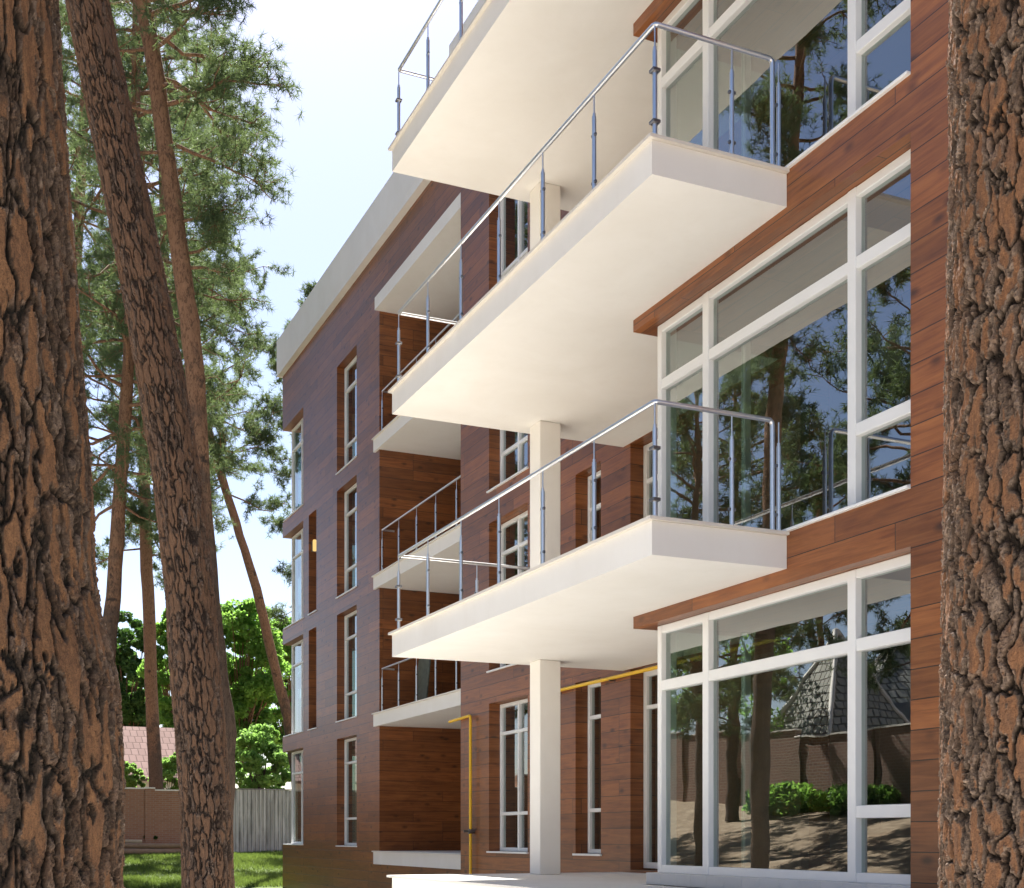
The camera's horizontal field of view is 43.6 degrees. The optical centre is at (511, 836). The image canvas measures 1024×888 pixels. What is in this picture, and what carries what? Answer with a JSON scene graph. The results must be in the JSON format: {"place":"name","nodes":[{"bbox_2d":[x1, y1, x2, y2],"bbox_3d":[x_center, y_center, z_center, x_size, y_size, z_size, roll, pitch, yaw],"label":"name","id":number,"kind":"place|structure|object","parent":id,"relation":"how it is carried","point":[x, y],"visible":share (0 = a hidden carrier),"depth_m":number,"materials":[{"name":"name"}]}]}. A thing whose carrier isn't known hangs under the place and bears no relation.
{"place":"outdoors","nodes":[
{"label":"outdoors","id":0,"kind":"place"},
{"bbox_2d":[123,849,283,887],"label":"lawn","id":1,"kind":"structure","parent":0,"point":[255,886],"depth_m":42.08,"materials":[{"name":"green plant"}]},
{"bbox_2d":[59,0,215,507],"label":"pine tree","id":2,"kind":"object","parent":1,"relation":"on","point":[80,197],"visible":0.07,"depth_m":37.90,"materials":[{"name":"green plant"}]},
{"bbox_2d":[124,848,180,854],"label":"timber log","id":3,"kind":"object","parent":1,"relation":"on","point":[137,851],"visible":0.22,"depth_m":49.23,"materials":[{"name":"brown wood"}]},
{"bbox_2d":[124,843,180,848],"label":"timber log","id":4,"kind":"object","parent":3,"relation":"on","point":[150,845],"visible":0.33,"depth_m":49.44,"materials":[{"name":"brown wood"}]},
{"bbox_2d":[125,839,141,842],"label":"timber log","id":5,"kind":"object","parent":4,"relation":"on","point":[132,841],"visible":0.34,"depth_m":49.54,"materials":[{"name":"brown wood"}]},
{"bbox_2d":[81,234,291,787],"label":"pine tree","id":6,"kind":"object","parent":1,"relation":"on","point":[266,437],"visible":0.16,"depth_m":46.96,"materials":[{"name":"green plant"}]},
{"bbox_2d":[62,0,477,790],"label":"sky","id":7,"kind":"structure","parent":0,"point":[346,56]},
{"bbox_2d":[414,659,430,700],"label":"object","id":8,"kind":"structure","parent":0,"point":[423,672],"depth_m":29.80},
{"bbox_3d":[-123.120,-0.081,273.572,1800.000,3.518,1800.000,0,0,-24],"label":"ground","id":9,"kind":"structure","parent":0,"visible":0},
{"bbox_2d":[0,0,125,887],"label":"pine tree","id":10,"kind":"object","parent":9,"relation":"on","point":[62,788],"visible":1,"depth_m":3.06,"materials":[{"name":"brown plant"}]},
{"bbox_2d":[116,644,142,690],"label":"tree","id":11,"kind":"object","parent":9,"relation":"on","point":[133,657],"visible":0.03,"depth_m":104.47,"materials":[{"name":"green plant"}]},
{"bbox_2d":[124,761,145,787],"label":"shrub","id":12,"kind":"object","parent":9,"relation":"on","point":[132,780],"visible":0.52,"depth_m":56.77,"materials":[{"name":"green plant"}]},
{"bbox_2d":[115,610,165,726],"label":"maple tree","id":13,"kind":"object","parent":9,"relation":"on","point":[133,708],"visible":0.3,"depth_m":83.04,"materials":[{"name":"green plant"}]},
{"bbox_2d":[122,726,177,788],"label":"house","id":14,"kind":"structure","parent":9,"relation":"on","point":[135,744],"depth_m":62.46,"materials":[{"name":"pink tile"}]},
{"bbox_2d":[124,787,180,848],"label":"brick wall","id":15,"kind":"structure","parent":9,"relation":"on","point":[150,813],"depth_m":50.47,"materials":[{"name":"brick"}]},
{"bbox_2d":[136,608,173,727],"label":"maple tree","id":16,"kind":"object","parent":9,"relation":"on","point":[165,706],"visible":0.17,"depth_m":74.72,"materials":[{"name":"green plant"}]},
{"bbox_2d":[148,751,178,789],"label":"shrub","id":17,"kind":"object","parent":9,"relation":"on","point":[169,767],"visible":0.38,"depth_m":57.53,"materials":[{"name":"green plant"}]},
{"bbox_2d":[65,25,270,539],"bbox_3d":[-8.895,-9.631,33.095,5.429,22.802,5.400,0,0,-24],"label":"pine tree","id":18,"kind":"object","parent":9,"relation":"on","point":[250,430],"visible":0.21,"depth_m":33.27,"materials":[{"name":"green plant"}]},
{"bbox_2d":[59,0,286,664],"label":"pine tree","id":19,"kind":"object","parent":9,"relation":"on","point":[124,452],"visible":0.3,"depth_m":23.87,"materials":[{"name":"green plant"}]},
{"bbox_2d":[59,0,295,788],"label":"pine tree","id":20,"kind":"object","parent":9,"relation":"on","point":[148,539],"visible":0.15,"depth_m":55.80,"materials":[{"name":"green plant"}]},
{"bbox_2d":[143,652,237,711],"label":"tree","id":21,"kind":"object","parent":9,"relation":"on","point":[230,655],"visible":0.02,"depth_m":108.75,"materials":[{"name":"green plant"}]},
{"bbox_2d":[220,597,291,763],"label":"maple tree","id":22,"kind":"object","parent":9,"relation":"on","point":[252,696],"visible":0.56,"depth_m":66.78,"materials":[{"name":"green plant"}]},
{"bbox_2d":[233,788,291,852],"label":"metal fence","id":23,"kind":"object","parent":9,"relation":"on","point":[262,819],"visible":0.08,"depth_m":52.46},
{"bbox_2d":[235,722,290,790],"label":"shrub","id":24,"kind":"object","parent":9,"relation":"on","point":[257,740],"visible":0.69,"depth_m":55.46,"materials":[{"name":"green plant"}]},
{"bbox_2d":[253,616,291,744],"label":"maple tree","id":25,"kind":"object","parent":9,"relation":"on","point":[287,649],"visible":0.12,"depth_m":88.75,"materials":[{"name":"green plant"}]},
{"bbox_2d":[253,279,316,631],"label":"pine tree","id":26,"kind":"object","parent":9,"relation":"on","point":[286,573],"visible":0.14,"depth_m":61.30,"materials":[{"name":"green plant"}]},
{"bbox_2d":[277,0,949,887],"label":"apartment building","id":27,"kind":"structure","parent":9,"relation":"on","point":[609,340],"depth_m":13.85,"materials":[{"name":"wood"},{"name":"cream plaster"},{"name":"glass"}]},
{"bbox_2d":[283,750,302,844],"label":"window","id":28,"kind":"structure","parent":27,"relation":"in","point":[297,757],"depth_m":38.51,"materials":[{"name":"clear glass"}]},
{"bbox_2d":[283,639,302,736],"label":"window","id":29,"kind":"structure","parent":27,"relation":"in","point":[297,648],"depth_m":38.51,"materials":[{"name":"clear glass"}]},
{"bbox_2d":[283,529,302,629],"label":"window","id":30,"kind":"structure","parent":27,"relation":"in","point":[297,540],"depth_m":38.51,"materials":[{"name":"clear glass"}]},
{"bbox_2d":[283,418,302,521],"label":"window","id":31,"kind":"structure","parent":27,"relation":"in","point":[297,432],"depth_m":38.51,"materials":[{"name":"clear glass"}]},
{"bbox_2d":[312,539,315,551],"bbox_3d":[-5.589,-8.240,36.334,0.170,0.340,0.143,0,0,-24],"label":"wall lamp","id":32,"kind":"object","parent":27,"relation":"attached to","point":[314,545],"visible":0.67,"depth_m":36.27,"materials":[{"name":"yellow glass"}]},
{"bbox_2d":[335,737,356,846],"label":"window","id":33,"kind":"structure","parent":27,"relation":"in","point":[350,745],"depth_m":33.52,"materials":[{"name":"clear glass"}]},
{"bbox_2d":[335,610,356,722],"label":"window","id":34,"kind":"structure","parent":27,"relation":"in","point":[350,620],"depth_m":33.52,"materials":[{"name":"clear glass"}]},
{"bbox_2d":[335,483,356,598],"bbox_3d":[-4.145,-7.678,33.040,0.320,2.825,1.820,0,0,-24],"label":"window","id":35,"kind":"structure","parent":27,"relation":"in","point":[350,496],"depth_m":33.52,"materials":[{"name":"clear glass"}]},
{"bbox_2d":[335,355,356,474],"bbox_3d":[-4.145,-10.947,33.040,0.320,2.825,1.820,0,0,-24],"label":"window","id":36,"kind":"structure","parent":27,"relation":"in","point":[350,372],"depth_m":33.52,"materials":[{"name":"clear glass"}]},
{"bbox_2d":[448,714,474,873],"bbox_3d":[-1.039,-0.583,24.579,0.220,3.426,1.221,0,0,-24],"label":"gas pipe","id":37,"kind":"object","parent":27,"relation":"attached to","point":[470,831],"visible":1,"depth_m":24.06,"materials":[{"name":"yellow metal"}]},
{"bbox_2d":[486,510,527,672],"bbox_3d":[0.042,-4.357,22.762,0.340,2.725,1.760,0,0,-24],"label":"window","id":38,"kind":"structure","parent":27,"relation":"in","point":[514,532],"depth_m":23.03,"materials":[{"name":"clear glass"}]},
{"bbox_2d":[486,698,528,853],"bbox_3d":[0.042,-1.057,22.762,0.340,2.725,1.760,0,0,-24],"label":"window","id":39,"kind":"structure","parent":27,"relation":"in","point":[513,715],"depth_m":23.07,"materials":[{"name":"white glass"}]},
{"bbox_2d":[486,430,528,492],"bbox_3d":[0.042,-7.658,22.762,0.340,2.725,1.760,0,0,-24],"label":"window","id":40,"kind":"structure","parent":27,"relation":"in","point":[513,445],"depth_m":23.11,"materials":[{"name":"clear glass"}]},
{"bbox_2d":[500,197,527,278],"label":"window","id":41,"kind":"structure","parent":27,"relation":"in","point":[513,212],"depth_m":23.15,"materials":[{"name":"clear glass"}]},
{"bbox_2d":[572,682,601,855],"bbox_3d":[1.300,-1.057,19.967,0.340,2.725,0.930,0,0,-24],"label":"window","id":42,"kind":"structure","parent":27,"relation":"in","point":[594,690],"depth_m":20.26,"materials":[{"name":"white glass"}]},
{"bbox_2d":[588,470,600,542],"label":"window","id":43,"kind":"structure","parent":27,"relation":"in","point":[598,474],"depth_m":20.21,"materials":[{"name":"clear glass"}]},
{"bbox_2d":[560,665,657,693],"bbox_3d":[1.825,-2.348,18.369,0.117,0.076,6.804,0,0,-24],"label":"gas pipe","id":44,"kind":"object","parent":27,"relation":"attached to","point":[610,678],"visible":0.27,"depth_m":19.08,"materials":[{"name":"yellow metal"}]},
{"bbox_2d":[643,669,657,868],"bbox_3d":[2.193,-0.975,18.280,0.096,2.890,1.120,0,0,-24],"label":"balcony door","id":45,"kind":"structure","parent":27,"relation":"in","point":[650,678],"depth_m":18.68,"materials":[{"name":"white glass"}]},
{"bbox_2d":[643,439,657,517],"bbox_3d":[2.193,-4.275,18.280,0.096,2.890,1.120,0,0,-24],"label":"balcony door","id":46,"kind":"structure","parent":27,"relation":"in","point":[647,455],"depth_m":18.70,"materials":[{"name":"clear glass"}]},
{"bbox_2d":[658,553,910,884],"bbox_3d":[2.507,-0.954,12.197,0.116,2.708,4.194,0,0,-24],"label":"bay window","id":47,"kind":"structure","parent":27,"relation":"in","point":[784,716],"depth_m":11.93,"materials":[{"name":"clear glass"}]},
{"bbox_2d":[658,149,910,530],"bbox_3d":[2.421,-4.189,12.158,0.305,2.838,4.194,0,0,-24],"label":"bay window","id":48,"kind":"structure","parent":27,"relation":"in","point":[812,335],"depth_m":11.78,"materials":[{"name":"clear glass"}]},
{"bbox_2d":[658,0,910,167],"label":"bay window","id":49,"kind":"structure","parent":27,"relation":"in","point":[836,58],"depth_m":12.12,"materials":[{"name":"clear glass"}]},
{"bbox_2d":[937,0,1023,887],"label":"pine tree","id":50,"kind":"object","parent":9,"relation":"on","point":[980,816],"visible":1,"depth_m":3.07,"materials":[{"name":"brown plant"}]},
{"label":"forecourt","id":51,"kind":"structure","parent":0,"visible":0},
{"bbox_2d":[65,0,234,887],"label":"pine tree","id":52,"kind":"object","parent":51,"relation":"on","point":[204,795],"visible":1,"depth_m":10.34,"materials":[{"name":"brown plant"}]},
{"bbox_2d":[61,0,304,861],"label":"pine tree","id":53,"kind":"object","parent":51,"relation":"on","point":[209,218],"visible":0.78,"depth_m":15.89,"materials":[{"name":"green plant"}]}
]}

